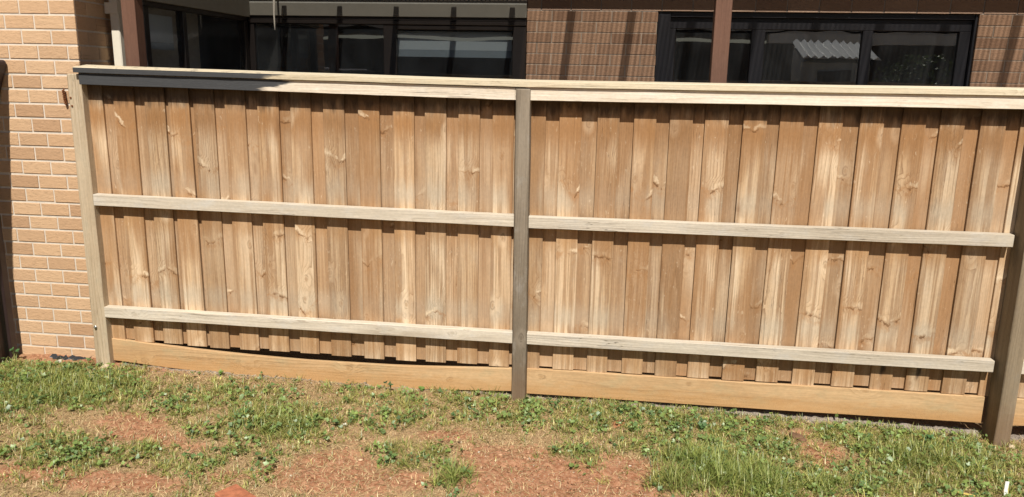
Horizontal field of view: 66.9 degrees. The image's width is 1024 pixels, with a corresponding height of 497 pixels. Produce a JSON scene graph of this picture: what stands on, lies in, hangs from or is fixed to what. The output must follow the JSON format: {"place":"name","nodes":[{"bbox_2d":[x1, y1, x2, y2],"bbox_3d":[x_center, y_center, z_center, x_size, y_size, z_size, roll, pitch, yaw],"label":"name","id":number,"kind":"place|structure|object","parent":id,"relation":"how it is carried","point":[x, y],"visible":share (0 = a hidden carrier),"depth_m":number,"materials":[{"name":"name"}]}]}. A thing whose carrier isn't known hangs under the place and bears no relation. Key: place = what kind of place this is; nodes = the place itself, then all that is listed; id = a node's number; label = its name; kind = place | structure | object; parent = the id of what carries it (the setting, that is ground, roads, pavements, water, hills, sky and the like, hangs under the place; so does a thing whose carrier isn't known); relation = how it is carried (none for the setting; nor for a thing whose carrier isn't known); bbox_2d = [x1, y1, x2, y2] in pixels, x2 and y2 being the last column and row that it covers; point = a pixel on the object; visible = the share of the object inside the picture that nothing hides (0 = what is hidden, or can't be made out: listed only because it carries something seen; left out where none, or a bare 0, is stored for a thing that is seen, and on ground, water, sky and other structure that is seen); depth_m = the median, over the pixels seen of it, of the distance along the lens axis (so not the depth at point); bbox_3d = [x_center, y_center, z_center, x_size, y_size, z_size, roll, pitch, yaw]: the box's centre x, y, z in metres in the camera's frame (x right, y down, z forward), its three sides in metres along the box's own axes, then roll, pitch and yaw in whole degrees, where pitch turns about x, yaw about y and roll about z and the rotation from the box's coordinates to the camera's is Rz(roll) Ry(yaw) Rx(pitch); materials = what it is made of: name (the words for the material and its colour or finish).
{"place":"outdoors","nodes":[
{"label":"outdoors","id":0,"kind":"place"},
{"bbox_2d":[0,339,1023,496],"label":"ground","id":1,"kind":"structure","parent":0,"point":[967,427],"depth_m":4.08,"materials":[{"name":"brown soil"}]},
{"bbox_2d":[0,60,18,362],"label":"steel fence","id":2,"kind":"object","parent":1,"relation":"on","point":[8,341],"visible":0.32,"depth_m":5.14,"materials":[{"name":"brown metal"}]},
{"bbox_2d":[10,347,19,358],"bbox_3d":[-3.321,0.708,5.188,0.077,0.102,0.057,3,13,7],"label":"weed plant","id":3,"kind":"object","parent":1,"relation":"on","point":[11,350],"visible":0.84,"depth_m":5.19,"materials":[{"name":"green plant"}]},
{"bbox_2d":[50,354,91,359],"bbox_3d":[-2.974,0.740,5.213,0.280,0.038,0.066,3,13,7],"label":"plastic membrane","id":4,"kind":"object","parent":1,"relation":"on","point":[65,357],"visible":0.89,"depth_m":5.22,"materials":[{"name":"black plastic"}]},
{"bbox_2d":[215,484,255,496],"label":"loose brick","id":5,"kind":"object","parent":1,"relation":"on","point":[235,490],"visible":1,"depth_m":3.50,"materials":[{"name":"brick"}]},
{"bbox_2d":[121,0,732,377],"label":"pergola","id":6,"kind":"object","parent":1,"relation":"on","point":[134,33],"depth_m":4.61,"materials":[{"name":"brown paint"}]},
{"bbox_2d":[0,0,1023,357],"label":"brick house","id":7,"kind":"structure","parent":1,"relation":"on","point":[46,46],"depth_m":6.33,"materials":[{"name":"brown brick"}]},
{"bbox_2d":[62,89,66,104],"bbox_3d":[-2.803,-0.947,4.855,0.027,0.104,0.021,3,13,7],"label":"wall tie","id":8,"kind":"object","parent":7,"relation":"attached to","point":[64,97],"depth_m":4.85,"materials":[{"name":"metal"}]},
{"bbox_2d":[149,14,173,49],"bbox_3d":[-2.539,-1.547,5.545,0.005,0.240,0.410,3,13,7],"label":"roller blind","id":9,"kind":"object","parent":7,"relation":"attached to","point":[161,30],"visible":0.64,"depth_m":5.59,"materials":[{"name":"fabric"}]},
{"bbox_2d":[142,0,250,70],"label":"window","id":10,"kind":"structure","parent":7,"relation":"in","point":[180,14],"depth_m":5.79,"materials":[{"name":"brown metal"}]},
{"bbox_2d":[273,0,275,29],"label":"pull cord","id":11,"kind":"object","parent":7,"relation":"hanging from","point":[274,13],"visible":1,"depth_m":6.57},
{"bbox_2d":[248,16,526,87],"bbox_3d":[-1.108,-0.784,6.896,2.439,2.449,0.072,3,13,7],"label":"window","id":12,"kind":"structure","parent":7,"relation":"in","point":[391,25],"depth_m":6.60,"materials":[{"name":"brown metal"}]},
{"bbox_2d":[398,31,511,57],"bbox_3d":[-0.503,-1.751,6.653,1.009,0.214,0.005,3,13,7],"label":"roller blind","id":13,"kind":"object","parent":7,"relation":"attached to","point":[453,44],"visible":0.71,"depth_m":6.65,"materials":[{"name":"fabric"}]},
{"bbox_2d":[654,12,977,86],"bbox_3d":[2.417,-1.071,6.445,2.472,1.694,0.100,3,13,7],"label":"window","id":14,"kind":"structure","parent":7,"relation":"in","point":[965,26],"depth_m":6.27,"materials":[{"name":"black metal"}]},
{"bbox_2d":[0,357,1023,496],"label":"weeds","id":15,"kind":"object","parent":1,"relation":"on","point":[621,407],"visible":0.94,"depth_m":4.29,"materials":[{"name":"green plant"}]},
{"bbox_2d":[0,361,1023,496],"bbox_3d":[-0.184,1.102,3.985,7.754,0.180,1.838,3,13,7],"label":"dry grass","id":16,"kind":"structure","parent":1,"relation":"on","point":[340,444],"depth_m":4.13,"materials":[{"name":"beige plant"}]},
{"bbox_2d":[67,65,1023,446],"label":"timber fence","id":17,"kind":"object","parent":1,"relation":"on","point":[683,241],"visible":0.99,"depth_m":4.57,"materials":[{"name":"brown wood"}]},
{"bbox_2d":[613,420,624,427],"bbox_3d":[0.614,1.010,4.475,0.105,0.026,0.063,-9,16,-37],"label":"stone","id":18,"kind":"object","parent":1,"relation":"on","point":[615,425],"visible":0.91,"depth_m":4.45,"materials":[{"name":"beige stone"}]},
{"bbox_2d":[698,421,707,430],"bbox_3d":[1.079,1.012,4.396,0.040,0.062,0.048,-2,13,-15],"label":"weed plant","id":19,"kind":"object","parent":1,"relation":"on","point":[704,424],"visible":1,"depth_m":4.40,"materials":[{"name":"green plant"}]},
{"bbox_2d":[788,432,805,441],"bbox_3d":[1.613,1.070,4.391,0.069,0.051,0.113,-11,18,-44],"label":"stone","id":20,"kind":"object","parent":1,"relation":"on","point":[795,435],"visible":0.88,"depth_m":4.37,"materials":[{"name":"brown stone"}]},
{"bbox_2d":[922,434,933,440],"bbox_3d":[2.327,1.073,4.337,0.063,0.076,0.041,-2,13,-15],"label":"weed plant","id":21,"kind":"object","parent":1,"relation":"on","point":[929,436],"visible":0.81,"depth_m":4.33,"materials":[{"name":"green plant"}]},
{"bbox_2d":[1004,481,1008,495],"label":"plastic tag","id":22,"kind":"object","parent":1,"relation":"on","point":[1006,487],"visible":0.96,"depth_m":3.79,"materials":[{"name":"white plastic"}]},
{"bbox_2d":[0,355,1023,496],"bbox_3d":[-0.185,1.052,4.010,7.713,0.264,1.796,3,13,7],"label":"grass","id":23,"kind":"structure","parent":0,"point":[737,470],"depth_m":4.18,"materials":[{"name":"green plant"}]}
]}

